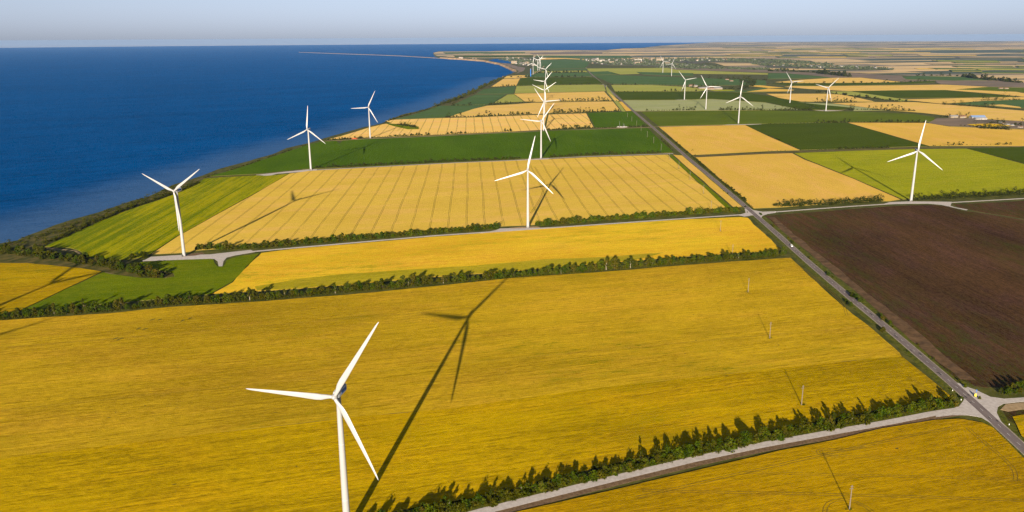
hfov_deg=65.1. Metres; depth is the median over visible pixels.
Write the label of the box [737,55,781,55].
crop field
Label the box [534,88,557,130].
wind turbine
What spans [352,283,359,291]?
hedgerow tree
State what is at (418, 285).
undergrowth
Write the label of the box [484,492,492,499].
shrub
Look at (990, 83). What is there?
heathland
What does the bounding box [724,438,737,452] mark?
shrub
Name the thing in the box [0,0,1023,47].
sky
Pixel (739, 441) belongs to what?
shrub
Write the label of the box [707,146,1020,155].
dirt track
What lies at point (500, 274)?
hedgerow tree
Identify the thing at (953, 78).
crop field
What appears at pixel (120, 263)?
hedgerow tree
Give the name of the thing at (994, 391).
ground
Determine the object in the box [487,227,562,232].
gravel pad
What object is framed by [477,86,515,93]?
crop field
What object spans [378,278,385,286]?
hedgerow tree
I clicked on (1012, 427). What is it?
road verge
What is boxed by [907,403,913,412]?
shrub
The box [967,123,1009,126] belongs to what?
wheat field
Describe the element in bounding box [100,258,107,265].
hedgerow tree
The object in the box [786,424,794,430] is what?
shrub
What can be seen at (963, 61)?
crop field
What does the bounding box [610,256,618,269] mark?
hedgerow tree
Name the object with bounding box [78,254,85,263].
hedgerow tree
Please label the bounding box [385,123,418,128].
scrub hollow
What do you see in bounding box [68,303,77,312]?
hedgerow tree
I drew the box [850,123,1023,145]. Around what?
wheat field
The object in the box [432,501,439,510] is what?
hedgerow tree
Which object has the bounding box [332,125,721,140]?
gravel road
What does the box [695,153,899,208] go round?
wheat field
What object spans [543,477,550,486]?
shrub
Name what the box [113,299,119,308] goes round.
hedgerow tree
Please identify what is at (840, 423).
shrub
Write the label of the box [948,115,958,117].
barn
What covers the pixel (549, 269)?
hedgerow tree
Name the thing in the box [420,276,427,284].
hedgerow tree
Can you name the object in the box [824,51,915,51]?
crop field
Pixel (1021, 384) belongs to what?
hedgerow tree
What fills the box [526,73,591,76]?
crop field
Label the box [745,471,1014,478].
wheel track
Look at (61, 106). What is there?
sea
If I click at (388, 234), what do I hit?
shrub
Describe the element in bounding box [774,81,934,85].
crop field
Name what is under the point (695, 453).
shrub
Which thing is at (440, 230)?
shrub
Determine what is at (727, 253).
hedgerow tree
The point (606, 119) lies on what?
crop field
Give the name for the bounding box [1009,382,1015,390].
hedgerow tree
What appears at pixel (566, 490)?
gravel road
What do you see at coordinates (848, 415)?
shrub
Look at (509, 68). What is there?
beach
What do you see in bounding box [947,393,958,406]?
shrub
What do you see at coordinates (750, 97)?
crop field
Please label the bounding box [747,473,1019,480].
wheel track
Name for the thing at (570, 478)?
shrub
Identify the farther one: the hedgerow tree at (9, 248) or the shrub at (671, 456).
the hedgerow tree at (9, 248)
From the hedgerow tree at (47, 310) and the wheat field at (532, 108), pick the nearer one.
the hedgerow tree at (47, 310)
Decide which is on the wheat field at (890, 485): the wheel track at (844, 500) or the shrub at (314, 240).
the wheel track at (844, 500)
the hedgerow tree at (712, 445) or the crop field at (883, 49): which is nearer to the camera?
the hedgerow tree at (712, 445)
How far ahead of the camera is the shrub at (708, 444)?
535.75 m
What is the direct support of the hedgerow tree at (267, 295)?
on the ground at (994, 391)
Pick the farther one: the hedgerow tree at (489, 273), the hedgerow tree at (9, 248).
the hedgerow tree at (9, 248)
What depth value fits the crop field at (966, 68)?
6410.42 m
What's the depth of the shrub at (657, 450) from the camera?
525.64 m
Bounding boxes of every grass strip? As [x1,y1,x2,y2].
[213,159,511,177]
[549,152,663,157]
[606,86,624,110]
[670,155,729,207]
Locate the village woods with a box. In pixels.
[499,57,893,69]
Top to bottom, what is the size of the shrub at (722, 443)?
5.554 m
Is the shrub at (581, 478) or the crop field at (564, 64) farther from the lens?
the crop field at (564, 64)
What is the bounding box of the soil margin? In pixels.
[769,217,974,379]
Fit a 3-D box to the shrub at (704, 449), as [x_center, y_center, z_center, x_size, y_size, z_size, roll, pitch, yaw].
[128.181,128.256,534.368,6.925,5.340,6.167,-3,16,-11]
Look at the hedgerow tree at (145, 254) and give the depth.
1019.24 m
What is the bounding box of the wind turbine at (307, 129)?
[287,106,322,169]
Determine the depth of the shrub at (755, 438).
544.22 m
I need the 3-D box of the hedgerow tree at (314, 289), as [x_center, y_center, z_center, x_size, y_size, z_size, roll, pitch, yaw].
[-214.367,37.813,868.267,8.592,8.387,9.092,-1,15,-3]
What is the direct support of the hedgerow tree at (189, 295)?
on the ground at (994, 391)
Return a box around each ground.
[0,41,1023,511]
[591,58,812,66]
[766,64,880,69]
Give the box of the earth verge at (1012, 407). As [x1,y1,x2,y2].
[1001,402,1023,411]
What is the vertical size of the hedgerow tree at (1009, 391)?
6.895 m
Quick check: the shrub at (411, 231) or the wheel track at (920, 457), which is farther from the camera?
the shrub at (411, 231)
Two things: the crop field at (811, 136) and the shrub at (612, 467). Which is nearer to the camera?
the shrub at (612, 467)
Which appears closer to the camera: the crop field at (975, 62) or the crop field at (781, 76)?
the crop field at (781, 76)
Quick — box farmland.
[434,41,1023,82]
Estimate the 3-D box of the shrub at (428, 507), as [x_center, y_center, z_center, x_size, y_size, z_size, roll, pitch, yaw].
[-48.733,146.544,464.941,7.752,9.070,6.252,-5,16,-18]
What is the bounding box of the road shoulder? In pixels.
[588,71,1023,454]
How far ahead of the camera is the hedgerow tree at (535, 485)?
488.24 m
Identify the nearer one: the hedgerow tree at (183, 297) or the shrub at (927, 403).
the shrub at (927, 403)
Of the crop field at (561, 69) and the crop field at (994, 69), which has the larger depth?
the crop field at (561, 69)
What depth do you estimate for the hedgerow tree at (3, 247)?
1050.97 m
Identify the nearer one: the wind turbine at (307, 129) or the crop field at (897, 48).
the wind turbine at (307, 129)
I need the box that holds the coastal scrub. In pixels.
[6,77,503,244]
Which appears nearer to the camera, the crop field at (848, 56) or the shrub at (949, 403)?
the shrub at (949, 403)
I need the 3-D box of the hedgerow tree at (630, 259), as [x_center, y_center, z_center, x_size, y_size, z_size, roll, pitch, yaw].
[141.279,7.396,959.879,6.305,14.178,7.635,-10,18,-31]
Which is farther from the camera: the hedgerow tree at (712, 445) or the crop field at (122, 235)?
the crop field at (122, 235)
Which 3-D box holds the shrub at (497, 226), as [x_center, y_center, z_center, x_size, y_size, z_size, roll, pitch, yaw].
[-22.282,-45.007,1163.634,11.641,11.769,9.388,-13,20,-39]
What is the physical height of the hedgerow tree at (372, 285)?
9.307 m
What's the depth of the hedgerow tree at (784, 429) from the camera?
555.14 m
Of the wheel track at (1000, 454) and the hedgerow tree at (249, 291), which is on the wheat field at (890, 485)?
the wheel track at (1000, 454)
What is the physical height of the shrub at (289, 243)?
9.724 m
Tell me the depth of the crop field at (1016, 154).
1875.83 m
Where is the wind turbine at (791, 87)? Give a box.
[787,75,799,102]
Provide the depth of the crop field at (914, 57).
9820.75 m
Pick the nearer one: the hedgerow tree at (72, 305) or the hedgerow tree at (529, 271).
the hedgerow tree at (72, 305)
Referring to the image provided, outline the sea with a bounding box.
[0,42,708,179]
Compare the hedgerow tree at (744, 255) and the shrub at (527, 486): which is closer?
the shrub at (527, 486)
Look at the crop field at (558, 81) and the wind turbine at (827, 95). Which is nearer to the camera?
the wind turbine at (827, 95)
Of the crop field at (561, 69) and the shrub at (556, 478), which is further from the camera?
the crop field at (561, 69)
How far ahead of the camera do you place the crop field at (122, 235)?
1231.97 m
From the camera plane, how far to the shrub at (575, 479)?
499.48 m
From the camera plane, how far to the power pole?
465.36 m
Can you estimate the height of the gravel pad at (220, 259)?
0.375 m
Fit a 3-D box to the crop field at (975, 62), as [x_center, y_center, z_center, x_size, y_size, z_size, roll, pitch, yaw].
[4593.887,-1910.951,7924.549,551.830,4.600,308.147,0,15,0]
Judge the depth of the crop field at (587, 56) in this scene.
11218.36 m
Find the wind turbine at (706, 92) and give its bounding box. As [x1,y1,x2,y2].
[701,77,718,108]
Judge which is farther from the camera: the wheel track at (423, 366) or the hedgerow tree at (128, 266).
the hedgerow tree at (128, 266)
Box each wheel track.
[6,326,863,409]
[6,327,861,410]
[7,277,816,347]
[10,277,810,346]
[127,182,250,257]
[638,427,950,495]
[640,429,949,497]
[641,489,1022,499]
[642,491,1023,501]
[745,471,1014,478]
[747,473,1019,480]
[793,262,845,315]
[819,447,866,455]
[822,498,873,511]
[824,453,988,459]
[826,500,869,511]
[827,455,995,461]
[966,428,1013,479]
[969,428,1017,479]
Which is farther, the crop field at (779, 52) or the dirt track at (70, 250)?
the crop field at (779, 52)
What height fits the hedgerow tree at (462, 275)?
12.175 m
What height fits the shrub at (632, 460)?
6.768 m
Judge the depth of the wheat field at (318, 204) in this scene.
1380.94 m
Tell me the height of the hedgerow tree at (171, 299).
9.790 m
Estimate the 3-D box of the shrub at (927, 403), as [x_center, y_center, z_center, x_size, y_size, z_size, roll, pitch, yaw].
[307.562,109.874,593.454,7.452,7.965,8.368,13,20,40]
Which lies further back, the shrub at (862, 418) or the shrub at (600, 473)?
the shrub at (862, 418)
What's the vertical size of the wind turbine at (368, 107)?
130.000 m
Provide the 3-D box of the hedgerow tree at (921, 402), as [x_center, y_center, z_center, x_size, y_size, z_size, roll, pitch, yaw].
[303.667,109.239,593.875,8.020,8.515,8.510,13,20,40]
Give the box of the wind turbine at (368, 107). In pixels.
[351,91,377,137]
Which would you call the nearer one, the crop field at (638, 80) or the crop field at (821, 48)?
the crop field at (638, 80)
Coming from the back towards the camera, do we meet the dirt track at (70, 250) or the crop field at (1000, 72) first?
the crop field at (1000, 72)
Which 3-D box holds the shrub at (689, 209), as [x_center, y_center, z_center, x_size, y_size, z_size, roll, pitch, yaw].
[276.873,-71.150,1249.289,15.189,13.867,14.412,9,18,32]
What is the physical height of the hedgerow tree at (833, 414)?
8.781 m
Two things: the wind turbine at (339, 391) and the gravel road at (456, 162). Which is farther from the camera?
the gravel road at (456, 162)
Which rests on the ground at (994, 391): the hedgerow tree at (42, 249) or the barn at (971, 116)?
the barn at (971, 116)
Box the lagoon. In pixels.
[488,59,510,62]
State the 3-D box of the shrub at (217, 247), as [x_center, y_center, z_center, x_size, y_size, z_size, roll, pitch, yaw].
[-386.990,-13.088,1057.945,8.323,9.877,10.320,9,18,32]
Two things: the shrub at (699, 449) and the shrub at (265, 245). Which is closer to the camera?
the shrub at (699, 449)
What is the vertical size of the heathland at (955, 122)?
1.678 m
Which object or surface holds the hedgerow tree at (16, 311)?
on the ground at (994, 391)
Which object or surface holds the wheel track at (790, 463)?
on the wheat field at (890, 485)
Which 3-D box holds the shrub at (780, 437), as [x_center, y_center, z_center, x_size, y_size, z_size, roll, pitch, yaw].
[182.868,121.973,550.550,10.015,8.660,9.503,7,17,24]
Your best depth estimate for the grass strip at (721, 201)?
1498.37 m
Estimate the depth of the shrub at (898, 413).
583.21 m
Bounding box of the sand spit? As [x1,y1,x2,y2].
[303,52,439,58]
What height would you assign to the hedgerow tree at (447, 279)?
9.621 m
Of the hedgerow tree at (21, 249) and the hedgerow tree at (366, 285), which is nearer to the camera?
the hedgerow tree at (366, 285)
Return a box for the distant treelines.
[315,67,1023,206]
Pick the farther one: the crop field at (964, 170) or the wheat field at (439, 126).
the wheat field at (439, 126)
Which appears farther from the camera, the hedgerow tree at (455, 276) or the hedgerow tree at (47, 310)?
the hedgerow tree at (455, 276)
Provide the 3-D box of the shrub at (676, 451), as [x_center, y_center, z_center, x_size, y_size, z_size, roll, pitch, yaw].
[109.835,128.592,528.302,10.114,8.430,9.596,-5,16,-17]
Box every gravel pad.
[146,250,251,265]
[257,169,316,175]
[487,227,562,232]
[885,201,967,209]
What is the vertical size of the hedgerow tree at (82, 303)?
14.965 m
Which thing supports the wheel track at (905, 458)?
on the wheat field at (890, 485)
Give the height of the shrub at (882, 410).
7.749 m
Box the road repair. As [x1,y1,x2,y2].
[694,162,998,421]
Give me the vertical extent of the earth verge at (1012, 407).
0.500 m
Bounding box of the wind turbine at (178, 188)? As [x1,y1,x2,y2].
[143,169,198,256]
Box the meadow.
[21,253,259,310]
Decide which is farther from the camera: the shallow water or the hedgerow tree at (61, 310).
the shallow water
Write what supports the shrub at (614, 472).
on the ground at (994, 391)
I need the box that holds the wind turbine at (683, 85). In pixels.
[680,73,693,99]
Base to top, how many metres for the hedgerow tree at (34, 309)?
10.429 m
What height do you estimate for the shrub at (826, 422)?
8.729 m
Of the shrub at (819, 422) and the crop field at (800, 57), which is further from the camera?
the crop field at (800, 57)
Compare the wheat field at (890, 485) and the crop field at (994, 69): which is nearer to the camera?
the wheat field at (890, 485)
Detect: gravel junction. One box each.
[740,208,774,216]
[936,383,1023,425]
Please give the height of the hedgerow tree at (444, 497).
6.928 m
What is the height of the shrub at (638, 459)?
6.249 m
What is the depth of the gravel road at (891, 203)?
1312.72 m
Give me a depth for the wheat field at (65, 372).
714.33 m
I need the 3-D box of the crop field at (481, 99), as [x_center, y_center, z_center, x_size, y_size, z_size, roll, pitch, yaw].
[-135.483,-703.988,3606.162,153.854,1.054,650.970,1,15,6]
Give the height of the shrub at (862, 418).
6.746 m
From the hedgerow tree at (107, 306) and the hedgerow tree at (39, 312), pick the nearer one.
the hedgerow tree at (39, 312)
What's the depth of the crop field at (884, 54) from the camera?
11375.42 m
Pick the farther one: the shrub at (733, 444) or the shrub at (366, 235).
the shrub at (366, 235)
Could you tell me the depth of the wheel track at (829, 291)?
852.72 m
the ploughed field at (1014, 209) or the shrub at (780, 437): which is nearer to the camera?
the shrub at (780, 437)
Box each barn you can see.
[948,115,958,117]
[969,115,985,118]
[974,117,987,119]
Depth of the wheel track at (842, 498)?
474.90 m
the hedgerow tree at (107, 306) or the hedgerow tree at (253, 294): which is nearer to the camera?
the hedgerow tree at (107, 306)
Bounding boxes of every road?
[142,212,748,260]
[258,153,672,174]
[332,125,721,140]
[469,408,962,511]
[586,68,1023,452]
[762,198,1023,212]
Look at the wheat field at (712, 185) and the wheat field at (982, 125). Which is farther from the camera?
the wheat field at (982, 125)
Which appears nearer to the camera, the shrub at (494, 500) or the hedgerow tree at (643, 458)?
the shrub at (494, 500)
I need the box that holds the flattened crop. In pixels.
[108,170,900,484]
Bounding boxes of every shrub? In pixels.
[215,243,221,249]
[223,240,233,249]
[250,242,257,248]
[260,240,267,247]
[285,238,293,245]
[303,237,310,243]
[311,237,318,242]
[330,234,335,241]
[339,232,347,240]
[364,233,372,238]
[384,231,390,237]
[407,228,414,235]
[412,507,420,511]
[423,503,432,511]
[437,501,445,511]
[438,227,443,233]
[448,502,458,511]
[454,502,466,511]
[461,499,471,509]
[468,223,475,230]
[470,498,480,506]
[472,491,483,504]
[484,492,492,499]
[489,496,498,506]
[493,221,499,228]
[504,487,513,499]
[513,487,520,497]
[520,481,531,496]
[537,479,548,492]
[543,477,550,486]
[545,218,552,225]
[551,474,562,486]
[558,474,569,486]
[563,472,572,483]
[571,474,578,482]
[578,472,589,481]
[579,476,587,483]
[588,470,597,481]
[596,469,606,479]
[608,464,619,472]
[609,470,617,475]
[624,458,634,464]
[624,460,634,471]
[626,461,636,471]
[635,455,647,462]
[635,461,645,468]
[638,211,643,218]
[649,448,661,458]
[649,458,657,465]
[660,452,669,458]
[664,453,673,461]
[671,446,685,459]
[686,206,693,214]
[687,446,698,457]
[697,446,702,455]
[702,445,709,453]
[703,440,715,452]
[715,444,721,451]
[718,440,726,448]
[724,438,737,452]
[735,437,743,445]
[751,434,759,443]
[751,435,758,443]
[768,433,777,440]
[772,428,785,440]
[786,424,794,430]
[790,426,799,435]
[795,423,804,429]
[803,421,813,432]
[815,417,826,430]
[822,418,834,431]
[835,418,845,428]
[844,418,852,423]
[846,411,855,422]
[858,414,870,424]
[874,412,882,419]
[875,406,885,416]
[883,407,892,416]
[893,408,902,416]
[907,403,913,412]
[924,400,932,409]
[928,400,937,409]
[933,397,945,408]
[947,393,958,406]
[947,401,954,406]
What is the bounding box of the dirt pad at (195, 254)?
[187,252,204,255]
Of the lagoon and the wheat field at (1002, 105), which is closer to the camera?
the wheat field at (1002, 105)
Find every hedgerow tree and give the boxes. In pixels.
[1,242,9,250]
[2,311,9,317]
[6,245,12,251]
[12,307,21,317]
[18,245,26,253]
[22,309,30,316]
[31,307,37,315]
[32,243,38,252]
[37,308,45,315]
[39,246,45,252]
[39,253,45,259]
[45,250,53,256]
[45,305,52,314]
[50,303,54,311]
[55,306,64,314]
[63,303,69,313]
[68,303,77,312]
[72,254,81,262]
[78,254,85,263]
[80,298,85,310]
[84,305,90,312]
[89,301,101,312]
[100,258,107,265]
[100,303,105,310]
[105,302,111,310]
[108,259,114,267]
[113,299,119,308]
[116,260,124,269]
[117,297,123,309]
[125,263,131,270]
[133,265,143,273]
[141,251,148,257]
[143,264,152,272]
[151,269,161,277]
[153,296,162,305]
[163,294,172,303]
[169,295,175,303]
[175,296,182,302]
[181,295,186,303]
[185,292,192,302]
[191,295,200,303]
[204,296,210,302]
[214,294,220,301]
[221,292,228,301]
[230,292,240,301]
[246,287,252,298]
[249,289,258,300]
[264,292,271,299]
[310,287,316,294]
[343,283,351,291]
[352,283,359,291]
[356,281,362,290]
[362,283,369,290]
[369,282,375,289]
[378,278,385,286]
[398,275,405,285]
[409,273,416,284]
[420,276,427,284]
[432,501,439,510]
[440,495,446,501]
[442,275,449,282]
[451,272,457,281]
[458,272,466,282]
[485,270,494,279]
[496,270,504,278]
[499,488,506,497]
[505,269,512,277]
[527,269,532,275]
[531,483,537,491]
[538,269,544,275]
[545,265,552,273]
[552,266,560,273]
[578,263,586,271]
[596,260,604,269]
[603,257,608,266]
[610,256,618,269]
[622,261,629,268]
[627,257,632,267]
[639,457,647,464]
[654,453,660,462]
[662,444,671,454]
[664,256,672,263]
[683,443,693,456]
[709,253,715,261]
[710,438,716,447]
[722,250,729,258]
[738,430,751,445]
[740,252,746,258]
[758,425,770,439]
[781,425,787,433]
[831,411,836,421]
[862,411,871,418]
[916,398,927,409]
[1005,387,1012,394]
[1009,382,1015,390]
[1018,380,1023,388]
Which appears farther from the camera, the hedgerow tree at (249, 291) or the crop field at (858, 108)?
the crop field at (858, 108)
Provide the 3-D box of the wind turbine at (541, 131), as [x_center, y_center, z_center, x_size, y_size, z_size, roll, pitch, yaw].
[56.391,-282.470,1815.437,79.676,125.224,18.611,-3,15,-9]
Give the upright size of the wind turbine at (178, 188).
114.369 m
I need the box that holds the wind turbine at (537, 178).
[495,137,552,227]
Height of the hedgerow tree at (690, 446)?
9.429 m
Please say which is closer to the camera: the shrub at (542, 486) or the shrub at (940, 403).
the shrub at (542, 486)
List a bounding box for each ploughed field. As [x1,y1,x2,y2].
[766,205,1023,387]
[953,201,1023,218]
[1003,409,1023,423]
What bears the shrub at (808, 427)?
on the ground at (994, 391)
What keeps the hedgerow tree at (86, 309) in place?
on the ground at (994, 391)
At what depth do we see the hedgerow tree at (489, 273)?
916.84 m
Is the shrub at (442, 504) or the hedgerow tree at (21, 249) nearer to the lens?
the shrub at (442, 504)
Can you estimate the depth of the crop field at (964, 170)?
1638.31 m
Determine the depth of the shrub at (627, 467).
511.84 m
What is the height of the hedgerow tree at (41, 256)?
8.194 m
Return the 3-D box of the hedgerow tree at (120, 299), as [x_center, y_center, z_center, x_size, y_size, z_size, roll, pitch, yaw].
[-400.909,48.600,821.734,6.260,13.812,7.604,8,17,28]
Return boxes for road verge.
[461,407,954,511]
[496,415,960,511]
[585,68,1023,457]
[586,67,1023,441]
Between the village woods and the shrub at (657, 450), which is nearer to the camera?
the shrub at (657, 450)
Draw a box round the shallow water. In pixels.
[0,77,497,242]
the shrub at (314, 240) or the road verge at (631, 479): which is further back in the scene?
the shrub at (314, 240)
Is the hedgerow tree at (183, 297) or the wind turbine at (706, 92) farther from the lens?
the wind turbine at (706, 92)
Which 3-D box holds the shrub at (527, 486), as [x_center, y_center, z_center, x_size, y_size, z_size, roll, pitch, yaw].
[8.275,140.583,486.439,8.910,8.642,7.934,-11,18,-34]
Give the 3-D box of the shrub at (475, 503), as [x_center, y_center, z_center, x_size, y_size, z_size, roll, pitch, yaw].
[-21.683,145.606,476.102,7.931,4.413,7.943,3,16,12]
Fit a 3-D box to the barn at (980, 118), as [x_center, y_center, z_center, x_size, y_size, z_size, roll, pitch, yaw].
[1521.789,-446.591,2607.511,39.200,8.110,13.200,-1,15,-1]
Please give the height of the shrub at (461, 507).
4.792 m
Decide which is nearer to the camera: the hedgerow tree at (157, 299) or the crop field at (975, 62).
the hedgerow tree at (157, 299)
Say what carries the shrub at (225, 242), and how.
on the ground at (994, 391)
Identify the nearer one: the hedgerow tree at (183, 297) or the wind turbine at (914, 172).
the hedgerow tree at (183, 297)
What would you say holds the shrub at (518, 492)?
on the ground at (994, 391)
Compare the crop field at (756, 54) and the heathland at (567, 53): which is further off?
the heathland at (567, 53)
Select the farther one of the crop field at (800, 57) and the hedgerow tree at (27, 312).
the crop field at (800, 57)
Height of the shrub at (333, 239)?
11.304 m
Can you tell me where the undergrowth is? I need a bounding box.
[0,211,955,511]
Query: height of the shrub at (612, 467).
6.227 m
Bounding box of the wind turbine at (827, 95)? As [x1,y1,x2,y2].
[816,82,833,110]
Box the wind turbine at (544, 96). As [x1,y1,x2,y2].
[534,82,555,114]
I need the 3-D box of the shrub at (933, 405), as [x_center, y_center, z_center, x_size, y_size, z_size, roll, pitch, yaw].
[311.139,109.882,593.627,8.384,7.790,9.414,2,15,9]
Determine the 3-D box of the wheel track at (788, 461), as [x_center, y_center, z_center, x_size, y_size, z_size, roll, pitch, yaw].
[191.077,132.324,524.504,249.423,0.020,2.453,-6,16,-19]
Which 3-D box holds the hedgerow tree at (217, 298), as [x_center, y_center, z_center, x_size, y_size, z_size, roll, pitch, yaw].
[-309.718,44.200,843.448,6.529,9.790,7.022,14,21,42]
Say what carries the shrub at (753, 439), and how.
on the ground at (994, 391)
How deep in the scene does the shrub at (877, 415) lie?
578.42 m
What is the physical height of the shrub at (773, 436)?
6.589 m
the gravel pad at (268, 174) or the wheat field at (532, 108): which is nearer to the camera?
the gravel pad at (268, 174)
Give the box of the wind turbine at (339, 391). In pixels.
[246,322,378,511]
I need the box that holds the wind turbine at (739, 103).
[727,83,752,123]
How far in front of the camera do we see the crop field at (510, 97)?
3578.56 m
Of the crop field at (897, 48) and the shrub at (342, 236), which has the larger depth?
the crop field at (897, 48)
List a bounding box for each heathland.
[530,52,602,54]
[670,67,906,81]
[903,80,1023,87]
[929,118,1023,128]
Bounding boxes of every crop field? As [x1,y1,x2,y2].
[45,174,287,259]
[209,128,672,176]
[398,105,485,118]
[443,52,524,53]
[453,55,532,57]
[454,94,505,104]
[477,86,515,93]
[495,94,523,102]
[515,85,605,92]
[517,77,602,85]
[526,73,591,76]
[533,59,588,68]
[533,69,587,70]
[534,71,586,72]
[535,56,631,57]
[587,68,767,74]
[588,112,645,127]
[590,71,618,74]
[593,75,765,85]
[610,71,638,74]
[611,85,710,91]
[615,92,849,109]
[623,99,797,110]
[638,72,692,75]
[641,110,933,125]
[689,50,751,50]
[698,56,759,56]
[721,88,765,92]
[731,54,782,54]
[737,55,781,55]
[746,123,925,149]
[748,52,810,52]
[761,49,790,49]
[768,73,829,78]
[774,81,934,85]
[778,57,822,57]
[789,48,854,48]
[790,53,866,53]
[794,149,1023,199]
[799,102,886,110]
[811,52,859,52]
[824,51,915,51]
[824,91,910,101]
[829,56,867,56]
[842,54,919,54]
[843,54,892,55]
[853,90,1013,97]
[855,48,951,48]
[868,49,898,49]
[874,57,954,57]
[876,48,919,48]
[889,52,929,52]
[903,76,980,80]
[919,55,976,55]
[924,63,1014,64]
[931,68,1020,69]
[932,60,998,61]
[949,70,981,71]
[950,60,1001,61]
[952,62,999,62]
[952,66,1013,67]
[955,57,1023,57]
[957,100,1023,107]
[958,87,1023,91]
[968,147,1023,162]
[971,68,1023,69]
[977,72,1023,73]
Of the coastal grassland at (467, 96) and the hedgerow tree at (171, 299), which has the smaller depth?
the hedgerow tree at (171, 299)
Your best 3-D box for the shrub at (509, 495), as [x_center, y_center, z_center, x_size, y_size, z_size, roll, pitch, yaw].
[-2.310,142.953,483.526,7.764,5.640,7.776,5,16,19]
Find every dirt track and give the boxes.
[46,248,97,259]
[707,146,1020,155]
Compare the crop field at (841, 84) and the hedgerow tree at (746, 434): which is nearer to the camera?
the hedgerow tree at (746, 434)
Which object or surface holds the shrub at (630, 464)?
on the ground at (994, 391)
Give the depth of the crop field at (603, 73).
6060.38 m
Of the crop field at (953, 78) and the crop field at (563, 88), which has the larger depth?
the crop field at (953, 78)
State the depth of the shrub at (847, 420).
570.51 m
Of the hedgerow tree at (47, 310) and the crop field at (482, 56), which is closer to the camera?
the hedgerow tree at (47, 310)
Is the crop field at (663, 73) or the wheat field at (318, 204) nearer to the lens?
the wheat field at (318, 204)
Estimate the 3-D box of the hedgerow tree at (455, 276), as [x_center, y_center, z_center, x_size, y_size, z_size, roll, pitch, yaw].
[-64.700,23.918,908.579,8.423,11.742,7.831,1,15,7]
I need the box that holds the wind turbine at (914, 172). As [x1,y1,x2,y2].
[888,121,941,201]
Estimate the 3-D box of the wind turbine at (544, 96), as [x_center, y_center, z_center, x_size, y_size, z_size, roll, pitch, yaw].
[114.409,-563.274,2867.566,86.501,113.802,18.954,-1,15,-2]
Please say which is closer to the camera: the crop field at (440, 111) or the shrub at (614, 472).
the shrub at (614, 472)
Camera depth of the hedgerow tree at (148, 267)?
950.50 m
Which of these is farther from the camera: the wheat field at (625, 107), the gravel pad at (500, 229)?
the wheat field at (625, 107)
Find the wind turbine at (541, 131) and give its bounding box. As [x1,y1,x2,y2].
[521,105,552,158]
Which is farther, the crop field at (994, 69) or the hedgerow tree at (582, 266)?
the crop field at (994, 69)
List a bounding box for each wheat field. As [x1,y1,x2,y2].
[0,258,900,458]
[0,263,101,313]
[0,356,951,511]
[151,155,724,254]
[212,217,780,293]
[255,252,663,289]
[331,113,593,139]
[451,101,619,116]
[493,78,519,86]
[504,75,526,78]
[515,91,610,101]
[518,419,1023,511]
[541,58,583,59]
[619,102,630,110]
[659,125,799,154]
[674,155,741,207]
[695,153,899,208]
[748,89,792,91]
[751,85,782,87]
[768,94,873,101]
[779,78,896,82]
[787,85,1023,96]
[832,102,1023,120]
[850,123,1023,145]
[903,97,1023,103]
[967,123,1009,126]
[991,104,1020,107]
[1012,415,1023,437]
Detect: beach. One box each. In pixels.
[440,57,515,83]
[502,63,524,72]
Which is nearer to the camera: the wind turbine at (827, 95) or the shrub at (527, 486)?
the shrub at (527, 486)
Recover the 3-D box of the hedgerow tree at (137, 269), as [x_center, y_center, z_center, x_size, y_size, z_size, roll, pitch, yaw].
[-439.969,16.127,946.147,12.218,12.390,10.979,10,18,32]
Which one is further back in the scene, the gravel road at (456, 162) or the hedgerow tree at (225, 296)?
the gravel road at (456, 162)
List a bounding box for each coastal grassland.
[0,176,206,277]
[383,72,519,122]
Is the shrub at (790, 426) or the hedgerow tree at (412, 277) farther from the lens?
the hedgerow tree at (412, 277)
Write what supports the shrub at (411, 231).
on the ground at (994, 391)
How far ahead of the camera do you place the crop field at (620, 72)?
6196.69 m
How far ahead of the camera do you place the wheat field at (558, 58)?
10403.10 m

